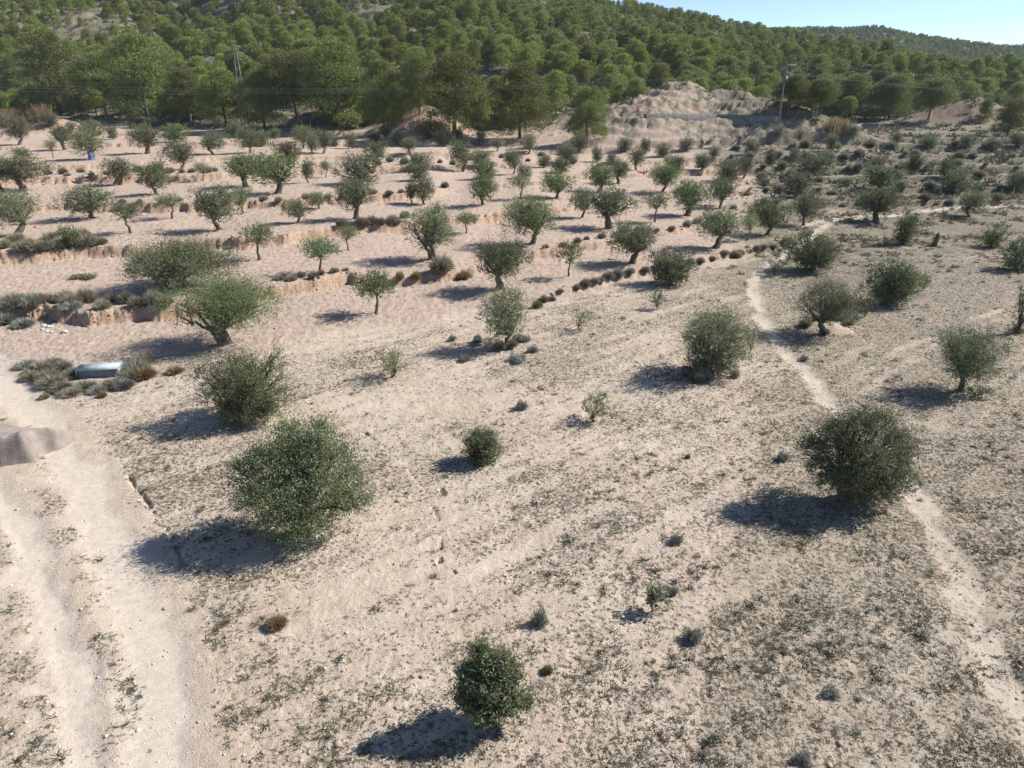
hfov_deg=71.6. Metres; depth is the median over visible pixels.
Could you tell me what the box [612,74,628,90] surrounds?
pine tree
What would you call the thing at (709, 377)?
grass tussock
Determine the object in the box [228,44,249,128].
lattice pylon
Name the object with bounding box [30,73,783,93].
power line
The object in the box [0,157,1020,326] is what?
bank stones
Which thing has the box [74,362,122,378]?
metal trough
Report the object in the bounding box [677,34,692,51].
pine tree
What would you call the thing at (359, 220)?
grass tussock
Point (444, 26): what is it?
pine tree
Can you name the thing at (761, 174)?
grass tussock
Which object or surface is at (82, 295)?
grass tussock
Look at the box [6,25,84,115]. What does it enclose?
pine tree
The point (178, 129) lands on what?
olive tree
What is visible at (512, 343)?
grass tussock
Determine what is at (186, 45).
pine tree
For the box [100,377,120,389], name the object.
grass tussock
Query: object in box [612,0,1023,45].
sky
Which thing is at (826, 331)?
grass tussock
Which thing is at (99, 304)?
grass tussock
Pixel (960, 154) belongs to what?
grass tussock
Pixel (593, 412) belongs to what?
olive tree
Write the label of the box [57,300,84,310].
grass tussock
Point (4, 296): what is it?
grass tussock
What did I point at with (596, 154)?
olive tree
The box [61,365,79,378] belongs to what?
grass tussock
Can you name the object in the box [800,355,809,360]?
shrub
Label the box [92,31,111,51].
pine tree
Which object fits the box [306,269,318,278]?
grass tussock
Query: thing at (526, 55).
pine tree
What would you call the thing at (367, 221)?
grass tussock
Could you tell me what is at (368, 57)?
pine tree
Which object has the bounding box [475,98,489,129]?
pine tree
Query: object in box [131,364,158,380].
grass tussock
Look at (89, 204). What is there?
olive tree
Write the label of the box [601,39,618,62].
pine tree
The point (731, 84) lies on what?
pine tree
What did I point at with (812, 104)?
pine tree
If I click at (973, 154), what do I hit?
grass tussock
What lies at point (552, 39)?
pine tree
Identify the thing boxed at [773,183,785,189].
grass tussock
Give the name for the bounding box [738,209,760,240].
olive tree
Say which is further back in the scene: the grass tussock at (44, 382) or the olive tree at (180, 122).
the olive tree at (180, 122)
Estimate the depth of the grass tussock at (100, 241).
55.46 m
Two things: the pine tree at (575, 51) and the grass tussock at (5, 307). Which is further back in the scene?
the pine tree at (575, 51)
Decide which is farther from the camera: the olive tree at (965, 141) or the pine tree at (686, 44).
the pine tree at (686, 44)
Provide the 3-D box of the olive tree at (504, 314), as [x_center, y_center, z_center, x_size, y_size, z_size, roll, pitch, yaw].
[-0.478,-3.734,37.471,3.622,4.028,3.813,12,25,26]
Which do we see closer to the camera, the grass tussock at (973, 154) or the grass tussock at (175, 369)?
the grass tussock at (175, 369)
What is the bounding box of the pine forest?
[0,0,1023,122]
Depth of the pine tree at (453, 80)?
122.44 m
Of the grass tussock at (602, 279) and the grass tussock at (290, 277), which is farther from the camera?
the grass tussock at (602, 279)
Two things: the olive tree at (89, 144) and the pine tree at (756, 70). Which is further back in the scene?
the pine tree at (756, 70)
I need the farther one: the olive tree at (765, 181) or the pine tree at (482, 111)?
the pine tree at (482, 111)
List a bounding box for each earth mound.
[0,419,87,466]
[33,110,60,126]
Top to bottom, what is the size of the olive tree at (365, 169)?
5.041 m
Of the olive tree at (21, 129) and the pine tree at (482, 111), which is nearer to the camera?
the olive tree at (21, 129)
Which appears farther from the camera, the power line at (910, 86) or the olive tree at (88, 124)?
the olive tree at (88, 124)
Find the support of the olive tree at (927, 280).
on the ground at (352, 587)
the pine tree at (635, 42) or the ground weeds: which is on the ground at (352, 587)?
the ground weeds
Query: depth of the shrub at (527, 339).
38.72 m
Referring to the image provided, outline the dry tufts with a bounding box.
[0,249,1023,767]
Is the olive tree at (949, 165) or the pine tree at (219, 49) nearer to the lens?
the olive tree at (949, 165)
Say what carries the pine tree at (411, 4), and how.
on the hillside
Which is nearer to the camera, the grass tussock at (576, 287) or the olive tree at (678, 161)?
the grass tussock at (576, 287)
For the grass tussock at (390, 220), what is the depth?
63.53 m
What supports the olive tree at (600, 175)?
on the ground at (352, 587)
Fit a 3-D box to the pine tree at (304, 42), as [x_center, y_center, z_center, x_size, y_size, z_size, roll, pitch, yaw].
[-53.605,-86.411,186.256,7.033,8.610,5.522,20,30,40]
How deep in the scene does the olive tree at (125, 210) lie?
58.94 m
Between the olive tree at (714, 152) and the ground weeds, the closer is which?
the ground weeds
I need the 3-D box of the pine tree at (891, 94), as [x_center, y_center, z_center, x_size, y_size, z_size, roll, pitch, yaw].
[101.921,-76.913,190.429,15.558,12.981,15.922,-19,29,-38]
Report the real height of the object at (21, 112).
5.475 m
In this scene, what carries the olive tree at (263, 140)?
on the ground at (352, 587)
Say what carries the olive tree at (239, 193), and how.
on the ground at (352, 587)
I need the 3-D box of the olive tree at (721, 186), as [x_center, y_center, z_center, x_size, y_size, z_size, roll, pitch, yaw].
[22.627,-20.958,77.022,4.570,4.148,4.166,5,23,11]
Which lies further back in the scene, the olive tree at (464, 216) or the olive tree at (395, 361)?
the olive tree at (464, 216)
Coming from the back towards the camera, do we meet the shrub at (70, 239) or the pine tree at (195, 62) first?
the pine tree at (195, 62)
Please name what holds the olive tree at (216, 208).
on the ground at (352, 587)
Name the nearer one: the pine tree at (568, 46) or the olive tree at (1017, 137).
the olive tree at (1017, 137)
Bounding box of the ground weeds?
[0,208,1023,767]
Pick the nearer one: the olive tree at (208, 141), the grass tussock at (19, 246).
the grass tussock at (19, 246)
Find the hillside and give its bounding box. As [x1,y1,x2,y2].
[0,0,1022,133]
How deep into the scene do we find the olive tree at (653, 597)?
18.75 m
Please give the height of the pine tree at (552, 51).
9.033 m
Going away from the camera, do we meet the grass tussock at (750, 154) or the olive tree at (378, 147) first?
the olive tree at (378, 147)
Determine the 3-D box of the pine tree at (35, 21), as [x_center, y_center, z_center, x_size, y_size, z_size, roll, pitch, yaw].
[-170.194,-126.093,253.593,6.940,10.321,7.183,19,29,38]
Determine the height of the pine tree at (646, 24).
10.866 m
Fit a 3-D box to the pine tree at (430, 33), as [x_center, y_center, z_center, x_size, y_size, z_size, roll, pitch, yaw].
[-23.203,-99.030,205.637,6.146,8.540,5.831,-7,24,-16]
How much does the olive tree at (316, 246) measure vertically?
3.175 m
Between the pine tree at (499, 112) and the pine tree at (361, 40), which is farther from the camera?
the pine tree at (361, 40)
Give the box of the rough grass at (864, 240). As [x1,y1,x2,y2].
[717,181,1023,282]
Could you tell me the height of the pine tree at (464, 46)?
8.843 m
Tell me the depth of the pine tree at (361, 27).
224.50 m
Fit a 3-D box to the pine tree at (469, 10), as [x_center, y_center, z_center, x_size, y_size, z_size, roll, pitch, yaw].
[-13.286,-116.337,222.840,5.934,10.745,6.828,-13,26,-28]
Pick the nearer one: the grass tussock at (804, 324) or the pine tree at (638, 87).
the grass tussock at (804, 324)
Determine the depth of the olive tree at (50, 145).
101.42 m
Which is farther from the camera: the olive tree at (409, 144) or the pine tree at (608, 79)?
the pine tree at (608, 79)
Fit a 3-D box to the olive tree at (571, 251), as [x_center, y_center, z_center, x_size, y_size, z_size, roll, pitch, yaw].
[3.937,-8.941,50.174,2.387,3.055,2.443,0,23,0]
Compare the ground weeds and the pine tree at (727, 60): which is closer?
the ground weeds
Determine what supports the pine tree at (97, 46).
on the hillside
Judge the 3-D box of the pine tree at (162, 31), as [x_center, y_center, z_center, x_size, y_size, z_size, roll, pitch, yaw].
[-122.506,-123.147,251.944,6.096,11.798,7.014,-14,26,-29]
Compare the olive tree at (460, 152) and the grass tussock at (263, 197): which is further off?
the olive tree at (460, 152)
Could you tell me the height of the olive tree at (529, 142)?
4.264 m
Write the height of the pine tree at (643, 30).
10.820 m
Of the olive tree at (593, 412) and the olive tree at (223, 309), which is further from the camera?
the olive tree at (223, 309)
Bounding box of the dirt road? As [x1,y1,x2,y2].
[0,335,235,767]
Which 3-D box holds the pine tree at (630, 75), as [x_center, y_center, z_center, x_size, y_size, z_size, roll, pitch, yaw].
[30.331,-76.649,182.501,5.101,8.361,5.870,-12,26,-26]
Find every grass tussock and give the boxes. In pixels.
[0,236,12,248]
[0,289,25,309]
[0,294,11,308]
[0,310,22,324]
[2,231,26,243]
[2,291,23,308]
[7,239,29,251]
[8,317,36,327]
[11,358,37,370]
[17,292,42,308]
[17,370,39,380]
[23,236,35,241]
[23,360,52,373]
[25,238,49,251]
[31,291,46,303]
[31,367,61,381]
[32,373,69,389]
[38,230,58,241]
[38,392,50,399]
[42,291,55,303]
[44,356,63,364]
[45,380,74,393]
[46,239,66,249]
[49,359,73,371]
[51,287,74,301]
[56,387,84,398]
[57,167,68,173]
[57,290,81,305]
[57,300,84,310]
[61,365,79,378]
[71,379,99,392]
[73,226,90,236]
[74,233,95,246]
[74,285,97,302]
[76,167,85,172]
[85,292,99,302]
[86,385,108,395]
[90,298,112,309]
[94,235,109,244]
[97,391,106,397]
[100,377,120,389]
[103,290,117,302]
[108,377,136,390]
[114,289,136,302]
[114,367,142,381]
[119,358,151,369]
[125,292,142,306]
[125,351,152,364]
[131,164,142,171]
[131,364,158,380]
[140,288,162,305]
[143,352,157,361]
[151,294,175,305]
[164,166,174,172]
[165,364,184,374]
[187,168,195,172]
[202,166,213,172]
[258,194,267,200]
[264,612,288,632]
[274,195,282,201]
[274,273,285,280]
[285,273,297,280]
[295,271,305,277]
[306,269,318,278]
[317,269,325,274]
[329,267,339,272]
[335,217,344,226]
[354,216,365,224]
[363,217,371,224]
[367,214,376,222]
[376,217,386,223]
[384,190,393,194]
[385,155,394,161]
[386,214,397,222]
[395,270,404,279]
[399,210,409,217]
[409,271,422,279]
[428,252,455,273]
[440,181,448,187]
[456,269,471,279]
[472,337,482,343]
[493,340,505,349]
[505,339,518,347]
[511,333,524,340]
[539,293,548,301]
[541,663,552,675]
[548,296,556,301]
[572,283,580,289]
[580,277,591,286]
[590,277,600,282]
[596,232,606,238]
[599,276,605,281]
[601,270,615,278]
[612,266,625,277]
[625,266,635,273]
[640,265,650,272]
[668,225,675,229]
[681,368,689,376]
[682,219,691,226]
[694,373,701,380]
[696,257,704,263]
[699,374,705,380]
[705,373,714,381]
[720,249,730,254]
[730,143,740,149]
[730,248,743,257]
[745,150,755,156]
[753,244,761,249]
[755,170,768,178]
[759,162,766,167]
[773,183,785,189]
[777,159,788,167]
[780,234,792,244]
[783,169,797,177]
[787,141,799,148]
[798,317,810,327]
[799,137,813,146]
[814,175,824,181]
[815,200,827,207]
[818,328,829,334]
[827,187,839,194]
[838,150,851,158]
[841,317,855,325]
[844,163,853,169]
[852,147,865,154]
[853,161,863,169]
[866,140,876,146]
[884,140,898,149]
[892,178,909,188]
[895,162,905,168]
[895,170,906,176]
[910,148,920,154]
[917,191,933,200]
[923,179,937,188]
[944,197,955,204]
[950,140,959,145]
[952,157,964,165]
[953,149,967,157]
[967,150,979,158]
[972,168,986,176]
[988,138,1003,146]
[991,192,1005,200]
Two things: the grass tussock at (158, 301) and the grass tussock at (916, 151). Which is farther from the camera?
the grass tussock at (916, 151)
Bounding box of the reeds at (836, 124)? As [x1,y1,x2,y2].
[824,116,856,133]
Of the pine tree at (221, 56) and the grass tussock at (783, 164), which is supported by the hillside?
the pine tree at (221, 56)
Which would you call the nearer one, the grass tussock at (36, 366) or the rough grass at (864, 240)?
the grass tussock at (36, 366)
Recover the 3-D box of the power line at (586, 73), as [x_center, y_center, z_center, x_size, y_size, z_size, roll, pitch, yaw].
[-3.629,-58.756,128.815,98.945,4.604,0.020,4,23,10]
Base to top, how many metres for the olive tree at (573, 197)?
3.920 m
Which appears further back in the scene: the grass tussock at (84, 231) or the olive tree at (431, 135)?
the olive tree at (431, 135)
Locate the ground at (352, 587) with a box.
[0,81,1023,767]
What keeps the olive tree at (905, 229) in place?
on the ground at (352, 587)
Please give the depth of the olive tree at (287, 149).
100.69 m
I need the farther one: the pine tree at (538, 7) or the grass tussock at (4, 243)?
the pine tree at (538, 7)
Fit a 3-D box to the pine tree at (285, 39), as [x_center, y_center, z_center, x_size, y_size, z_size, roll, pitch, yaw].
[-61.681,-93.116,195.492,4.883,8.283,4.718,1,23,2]
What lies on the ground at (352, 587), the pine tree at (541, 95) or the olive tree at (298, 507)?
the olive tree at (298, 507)
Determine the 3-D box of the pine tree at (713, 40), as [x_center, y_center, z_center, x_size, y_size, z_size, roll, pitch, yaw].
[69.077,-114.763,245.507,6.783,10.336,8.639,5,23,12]
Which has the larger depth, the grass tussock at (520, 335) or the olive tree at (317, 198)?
the olive tree at (317, 198)
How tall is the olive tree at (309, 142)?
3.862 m
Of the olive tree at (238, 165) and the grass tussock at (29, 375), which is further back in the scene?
the olive tree at (238, 165)
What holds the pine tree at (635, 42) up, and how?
on the hillside
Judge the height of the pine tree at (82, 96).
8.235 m
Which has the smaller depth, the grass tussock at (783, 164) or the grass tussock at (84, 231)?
the grass tussock at (84, 231)
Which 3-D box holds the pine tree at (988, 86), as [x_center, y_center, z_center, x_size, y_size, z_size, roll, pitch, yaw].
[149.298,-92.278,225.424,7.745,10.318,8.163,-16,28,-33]
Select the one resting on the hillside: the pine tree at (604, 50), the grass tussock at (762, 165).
the pine tree at (604, 50)
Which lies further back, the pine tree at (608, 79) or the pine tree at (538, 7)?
the pine tree at (538, 7)
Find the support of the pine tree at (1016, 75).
on the hillside
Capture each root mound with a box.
[475,335,516,350]
[690,367,727,384]
[811,321,854,334]
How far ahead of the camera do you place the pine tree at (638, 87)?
163.51 m
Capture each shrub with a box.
[53,222,67,238]
[62,222,81,247]
[448,335,457,340]
[458,353,470,362]
[506,352,527,364]
[515,398,528,411]
[523,334,531,341]
[527,343,539,352]
[530,300,543,308]
[530,604,548,627]
[669,585,679,596]
[670,532,684,544]
[681,625,703,646]
[729,369,740,377]
[777,450,791,461]
[792,749,813,767]
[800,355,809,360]
[821,683,841,700]
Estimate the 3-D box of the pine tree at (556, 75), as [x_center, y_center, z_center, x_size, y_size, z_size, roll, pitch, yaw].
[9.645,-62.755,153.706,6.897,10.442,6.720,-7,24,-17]
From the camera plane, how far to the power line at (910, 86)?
116.67 m
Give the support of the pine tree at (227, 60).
on the hillside
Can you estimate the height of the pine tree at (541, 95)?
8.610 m
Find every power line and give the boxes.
[0,73,777,90]
[6,73,771,88]
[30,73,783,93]
[235,56,782,76]
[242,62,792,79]
[244,49,771,73]
[781,62,1007,79]
[784,73,1013,94]
[790,73,1023,96]
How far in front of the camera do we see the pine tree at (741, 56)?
231.94 m
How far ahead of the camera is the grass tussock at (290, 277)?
47.68 m
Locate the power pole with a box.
[776,62,796,124]
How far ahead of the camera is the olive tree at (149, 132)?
106.38 m
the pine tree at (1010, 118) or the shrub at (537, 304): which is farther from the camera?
the pine tree at (1010, 118)
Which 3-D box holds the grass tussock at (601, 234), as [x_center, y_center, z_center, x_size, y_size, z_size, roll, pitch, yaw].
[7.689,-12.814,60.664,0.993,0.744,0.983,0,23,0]
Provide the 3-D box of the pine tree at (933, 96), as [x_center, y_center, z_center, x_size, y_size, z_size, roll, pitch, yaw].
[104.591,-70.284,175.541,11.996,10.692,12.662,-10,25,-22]
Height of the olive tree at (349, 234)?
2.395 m
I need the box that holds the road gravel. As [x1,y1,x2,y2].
[0,355,1023,767]
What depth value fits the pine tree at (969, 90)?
218.16 m
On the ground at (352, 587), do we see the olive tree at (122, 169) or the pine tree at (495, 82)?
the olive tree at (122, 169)
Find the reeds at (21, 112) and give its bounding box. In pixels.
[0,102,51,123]
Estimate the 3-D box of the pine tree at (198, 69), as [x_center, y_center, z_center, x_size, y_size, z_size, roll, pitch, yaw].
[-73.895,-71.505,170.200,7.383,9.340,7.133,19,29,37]
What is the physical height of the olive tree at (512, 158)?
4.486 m
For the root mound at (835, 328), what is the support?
on the ground at (352, 587)
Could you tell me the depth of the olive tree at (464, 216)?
62.87 m
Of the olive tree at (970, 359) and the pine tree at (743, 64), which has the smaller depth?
the olive tree at (970, 359)
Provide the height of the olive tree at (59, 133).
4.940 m
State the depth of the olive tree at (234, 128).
131.38 m
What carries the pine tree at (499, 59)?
on the hillside
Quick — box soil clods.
[0,155,1023,767]
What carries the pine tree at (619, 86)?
on the hillside
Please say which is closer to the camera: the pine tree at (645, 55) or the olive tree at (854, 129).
the olive tree at (854, 129)
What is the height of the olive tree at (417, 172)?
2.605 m
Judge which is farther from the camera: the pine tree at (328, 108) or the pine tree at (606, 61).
the pine tree at (606, 61)
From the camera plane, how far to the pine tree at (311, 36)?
185.74 m
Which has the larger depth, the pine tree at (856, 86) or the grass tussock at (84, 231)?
the pine tree at (856, 86)
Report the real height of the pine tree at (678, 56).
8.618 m
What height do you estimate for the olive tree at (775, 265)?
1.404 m
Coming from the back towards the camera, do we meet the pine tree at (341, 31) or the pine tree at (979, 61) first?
the pine tree at (979, 61)
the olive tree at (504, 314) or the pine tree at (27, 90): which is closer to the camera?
the olive tree at (504, 314)
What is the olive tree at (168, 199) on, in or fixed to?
on the ground at (352, 587)
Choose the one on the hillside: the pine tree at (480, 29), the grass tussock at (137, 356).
the pine tree at (480, 29)
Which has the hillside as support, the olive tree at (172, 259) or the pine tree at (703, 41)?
the pine tree at (703, 41)
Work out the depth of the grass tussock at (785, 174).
98.17 m
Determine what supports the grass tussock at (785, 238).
on the ground at (352, 587)
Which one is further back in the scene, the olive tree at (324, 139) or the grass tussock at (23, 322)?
the olive tree at (324, 139)
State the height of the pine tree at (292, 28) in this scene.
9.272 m
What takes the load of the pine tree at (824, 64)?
on the hillside
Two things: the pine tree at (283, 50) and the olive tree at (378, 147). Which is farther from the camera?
the pine tree at (283, 50)
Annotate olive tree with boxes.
[0,110,34,144]
[0,111,14,127]
[0,148,15,190]
[0,150,65,190]
[0,184,52,233]
[5,146,34,157]
[39,139,57,157]
[44,179,127,218]
[47,121,77,149]
[63,120,78,130]
[65,123,110,157]
[74,117,107,134]
[96,153,138,184]
[102,125,118,138]
[105,227,248,288]
[108,192,150,232]
[121,122,163,153]
[124,114,142,127]
[130,158,173,193]
[132,258,299,346]
[143,116,159,127]
[146,190,184,218]
[151,137,198,169]
[157,121,193,141]
[174,118,188,126]
[175,337,303,431]
[184,177,250,229]
[190,159,208,180]
[197,127,233,153]
[207,392,382,573]
[210,113,226,128]
[218,150,261,187]
[223,119,245,137]
[228,124,263,151]
[231,185,257,212]
[231,217,283,259]
[245,146,308,193]
[254,129,269,146]
[267,127,281,138]
[269,139,305,161]
[278,194,315,222]
[286,230,342,269]
[291,122,317,148]
[300,155,317,182]
[302,132,321,153]
[304,189,330,208]
[305,128,335,153]
[318,159,333,176]
[327,170,378,218]
[328,133,340,146]
[332,148,391,184]
[335,222,360,249]
[339,129,359,148]
[347,263,395,314]
[355,138,390,158]
[363,131,382,143]
[370,344,412,377]
[376,124,391,138]
[391,129,409,146]
[391,198,466,259]
[396,149,436,170]
[400,136,421,153]
[401,160,430,179]
[404,176,416,202]
[409,170,436,204]
[424,129,436,138]
[431,126,458,145]
[441,623,543,730]
[444,135,478,171]
[452,210,478,233]
[456,128,463,138]
[459,423,508,468]
[465,167,500,204]
[467,157,499,178]
[468,148,493,164]
[469,277,532,345]
[472,231,537,289]
[474,128,488,145]
[488,132,505,151]
[495,188,564,244]
[501,145,523,174]
[507,169,531,198]
[516,163,533,177]
[518,130,540,153]
[536,152,552,167]
[539,166,577,198]
[547,157,572,173]
[551,141,578,163]
[551,235,585,276]
[566,184,594,217]
[570,130,588,151]
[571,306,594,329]
[576,388,614,421]
[577,181,642,228]
[578,160,619,192]
[591,144,604,161]
[601,155,634,183]
[602,214,668,263]
[605,152,618,162]
[615,136,634,151]
[626,145,648,169]
[638,186,673,221]
[639,137,651,152]
[641,578,670,611]
[642,245,700,287]
[646,157,684,191]
[648,287,667,307]
[652,142,674,156]
[663,149,688,171]
[664,174,713,216]
[671,299,770,384]
[676,137,698,150]
[688,152,712,168]
[688,199,752,248]
[703,173,742,208]
[707,145,724,157]
[713,159,749,183]
[730,152,755,178]
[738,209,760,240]
[741,325,764,351]
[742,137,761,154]
[746,190,796,234]
[755,176,771,186]
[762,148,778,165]
[766,257,790,274]
[770,124,787,136]
[778,166,818,197]
[778,222,845,273]
[784,266,871,335]
[786,393,935,516]
[787,181,830,225]
[788,147,801,159]
[790,150,834,177]
[819,149,836,167]
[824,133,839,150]
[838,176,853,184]
[843,123,862,136]
[848,252,931,305]
[851,181,919,223]
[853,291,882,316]
[857,161,910,188]
[863,153,886,174]
[890,131,903,143]
[890,205,922,244]
[905,150,928,169]
[918,133,940,149]
[920,272,932,287]
[929,313,1020,390]
[934,157,962,177]
[939,164,976,194]
[955,186,999,216]
[957,128,979,149]
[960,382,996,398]
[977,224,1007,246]
[983,137,1000,150]
[996,235,1023,270]
[1003,168,1023,192]
[1005,285,1023,333]
[1006,129,1023,146]
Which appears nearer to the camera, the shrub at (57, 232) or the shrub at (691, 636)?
the shrub at (691, 636)
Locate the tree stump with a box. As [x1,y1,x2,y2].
[932,233,939,246]
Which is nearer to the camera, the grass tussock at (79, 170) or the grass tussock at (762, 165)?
the grass tussock at (79, 170)
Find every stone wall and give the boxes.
[643,114,777,121]
[844,123,879,128]
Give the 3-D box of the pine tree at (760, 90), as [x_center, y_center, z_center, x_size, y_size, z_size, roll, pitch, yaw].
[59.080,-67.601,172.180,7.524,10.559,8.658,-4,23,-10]
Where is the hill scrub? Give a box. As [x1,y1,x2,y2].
[0,0,1023,199]
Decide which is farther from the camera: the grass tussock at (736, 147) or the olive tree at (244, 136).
the grass tussock at (736, 147)
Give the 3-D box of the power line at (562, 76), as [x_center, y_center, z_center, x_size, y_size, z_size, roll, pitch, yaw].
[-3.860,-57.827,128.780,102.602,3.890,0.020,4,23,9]
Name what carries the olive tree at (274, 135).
on the ground at (352, 587)
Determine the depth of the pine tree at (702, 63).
202.84 m
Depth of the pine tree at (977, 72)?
244.32 m
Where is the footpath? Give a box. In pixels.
[747,200,1023,749]
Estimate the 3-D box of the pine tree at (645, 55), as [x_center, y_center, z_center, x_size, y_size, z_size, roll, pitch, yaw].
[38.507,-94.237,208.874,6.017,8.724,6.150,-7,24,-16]
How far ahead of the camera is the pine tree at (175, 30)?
249.46 m
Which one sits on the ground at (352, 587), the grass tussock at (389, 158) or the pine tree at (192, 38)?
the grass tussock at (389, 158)
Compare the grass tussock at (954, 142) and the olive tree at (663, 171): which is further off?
the grass tussock at (954, 142)
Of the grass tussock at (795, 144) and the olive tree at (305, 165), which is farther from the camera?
the grass tussock at (795, 144)
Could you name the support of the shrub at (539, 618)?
on the ground at (352, 587)
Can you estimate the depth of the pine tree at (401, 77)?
153.34 m
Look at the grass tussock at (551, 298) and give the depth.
46.03 m
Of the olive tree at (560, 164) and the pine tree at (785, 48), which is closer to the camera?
the olive tree at (560, 164)
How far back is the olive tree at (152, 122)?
150.68 m
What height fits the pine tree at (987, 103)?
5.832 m
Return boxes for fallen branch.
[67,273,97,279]
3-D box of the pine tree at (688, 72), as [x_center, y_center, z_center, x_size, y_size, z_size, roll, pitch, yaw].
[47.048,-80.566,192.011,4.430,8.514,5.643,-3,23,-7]
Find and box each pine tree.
[0,37,12,54]
[0,50,35,105]
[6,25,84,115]
[19,79,47,99]
[22,16,43,26]
[22,83,48,109]
[58,37,81,60]
[61,49,131,114]
[77,85,96,104]
[81,87,106,119]
[85,43,107,52]
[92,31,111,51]
[94,29,181,122]
[115,74,145,115]
[148,41,168,64]
[151,35,164,45]
[154,65,209,122]
[157,20,174,45]
[164,24,182,48]
[164,58,185,72]
[178,36,194,58]
[184,36,201,56]
[185,55,208,71]
[190,67,249,125]
[192,65,211,81]
[194,73,230,121]
[207,59,228,73]
[212,44,230,61]
[212,53,227,65]
[222,47,239,77]
[227,52,243,77]
[228,17,255,43]
[230,54,252,78]
[230,67,291,129]
[231,78,257,122]
[237,60,266,83]
[244,41,261,61]
[256,48,326,126]
[258,54,277,74]
[267,15,286,37]
[270,48,286,63]
[271,25,291,47]
[278,30,295,51]
[285,23,303,40]
[291,37,302,51]
[294,34,372,130]
[295,20,311,35]
[297,37,316,50]
[298,46,318,79]
[299,28,316,37]
[306,34,318,49]
[316,24,331,43]
[317,84,340,123]
[333,17,347,30]
[333,25,356,54]
[337,74,348,104]
[338,52,357,72]
[341,66,378,126]
[352,18,369,39]
[355,34,367,49]
[359,51,381,74]
[359,57,406,127]
[365,36,385,60]
[375,81,403,115]
[379,34,399,62]
[383,66,399,88]
[389,17,406,42]
[393,78,420,112]
[396,68,418,107]
[398,0,419,15]
[399,49,437,114]
[407,45,427,57]
[413,45,500,138]
[421,26,440,49]
[433,42,452,66]
[433,95,454,115]
[435,19,455,42]
[449,30,472,53]
[453,42,470,61]
[461,0,480,21]
[462,89,491,129]
[466,38,483,71]
[466,78,490,120]
[473,26,489,41]
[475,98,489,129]
[478,0,499,23]
[479,33,492,56]
[480,33,498,62]
[482,75,506,112]
[483,59,556,138]
[489,43,515,73]
[490,89,503,118]
[491,23,507,34]
[492,101,511,121]
[494,35,521,69]
[495,0,511,19]
[507,7,526,38]
[516,43,535,65]
[519,28,536,44]
[522,40,540,68]
[523,34,547,65]
[530,81,548,107]
[532,1,549,29]
[533,99,549,122]
[534,75,547,86]
[543,30,560,48]
[544,44,560,64]
[544,69,570,116]
[545,45,563,63]
[550,50,574,73]
[553,40,579,73]
[554,74,580,110]
[559,42,579,71]
[562,85,610,143]
[574,63,591,85]
[579,41,601,61]
[590,49,600,66]
[593,31,608,46]
[593,43,612,66]
[597,62,624,100]
[598,59,613,76]
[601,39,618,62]
[607,54,618,81]
[611,83,625,100]
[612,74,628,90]
[613,52,634,72]
[616,64,629,74]
[622,36,646,60]
[624,69,636,85]
[625,76,649,97]
[626,23,641,39]
[633,48,651,72]
[633,62,649,79]
[635,25,650,39]
[640,22,653,33]
[645,33,662,60]
[645,61,671,88]
[663,33,675,43]
[663,75,681,82]
[666,41,684,72]
[669,35,684,50]
[669,51,690,76]
[672,73,689,81]
[674,62,699,75]
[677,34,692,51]
[680,69,694,80]
[684,56,699,69]
[691,37,705,49]
[692,69,709,79]
[692,76,709,88]
[693,37,711,56]
[694,55,714,77]
[698,45,717,71]
[704,77,717,87]
[707,36,721,50]
[710,43,723,71]
[713,71,732,88]
[714,79,745,90]
[715,54,741,74]
[716,49,730,66]
[732,60,748,77]
[736,77,754,94]
[737,49,750,67]
[747,58,768,78]
[747,83,772,98]
[753,71,782,89]
[757,78,773,95]
[765,66,776,73]
[768,74,814,110]
[778,40,795,64]
[788,44,807,72]
[798,77,844,115]
[803,93,818,110]
[810,66,827,86]
[813,62,828,83]
[817,71,833,78]
[822,72,881,117]
[822,100,839,113]
[828,76,844,88]
[837,96,859,119]
[862,73,923,118]
[868,63,891,83]
[886,92,904,116]
[891,51,909,70]
[904,77,959,119]
[919,60,942,80]
[936,52,953,71]
[961,80,985,99]
[964,57,986,76]
[969,64,983,82]
[974,76,996,96]
[975,98,995,121]
[978,66,999,86]
[989,80,999,91]
[989,97,1023,135]
[995,70,1007,94]
[1002,82,1023,105]
[1004,70,1023,98]
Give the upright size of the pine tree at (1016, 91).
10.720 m
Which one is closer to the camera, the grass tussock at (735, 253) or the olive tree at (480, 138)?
the grass tussock at (735, 253)
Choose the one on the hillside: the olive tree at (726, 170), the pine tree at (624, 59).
the pine tree at (624, 59)
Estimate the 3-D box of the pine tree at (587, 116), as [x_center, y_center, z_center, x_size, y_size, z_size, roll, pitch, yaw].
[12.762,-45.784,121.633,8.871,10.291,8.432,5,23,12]
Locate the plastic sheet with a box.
[88,150,94,159]
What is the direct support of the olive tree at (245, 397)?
on the ground at (352, 587)
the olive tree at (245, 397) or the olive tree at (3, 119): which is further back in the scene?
the olive tree at (3, 119)
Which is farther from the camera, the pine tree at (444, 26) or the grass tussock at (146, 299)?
the pine tree at (444, 26)
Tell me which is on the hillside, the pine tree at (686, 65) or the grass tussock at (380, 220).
the pine tree at (686, 65)
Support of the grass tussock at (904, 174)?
on the ground at (352, 587)
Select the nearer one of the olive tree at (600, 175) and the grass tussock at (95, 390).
the grass tussock at (95, 390)

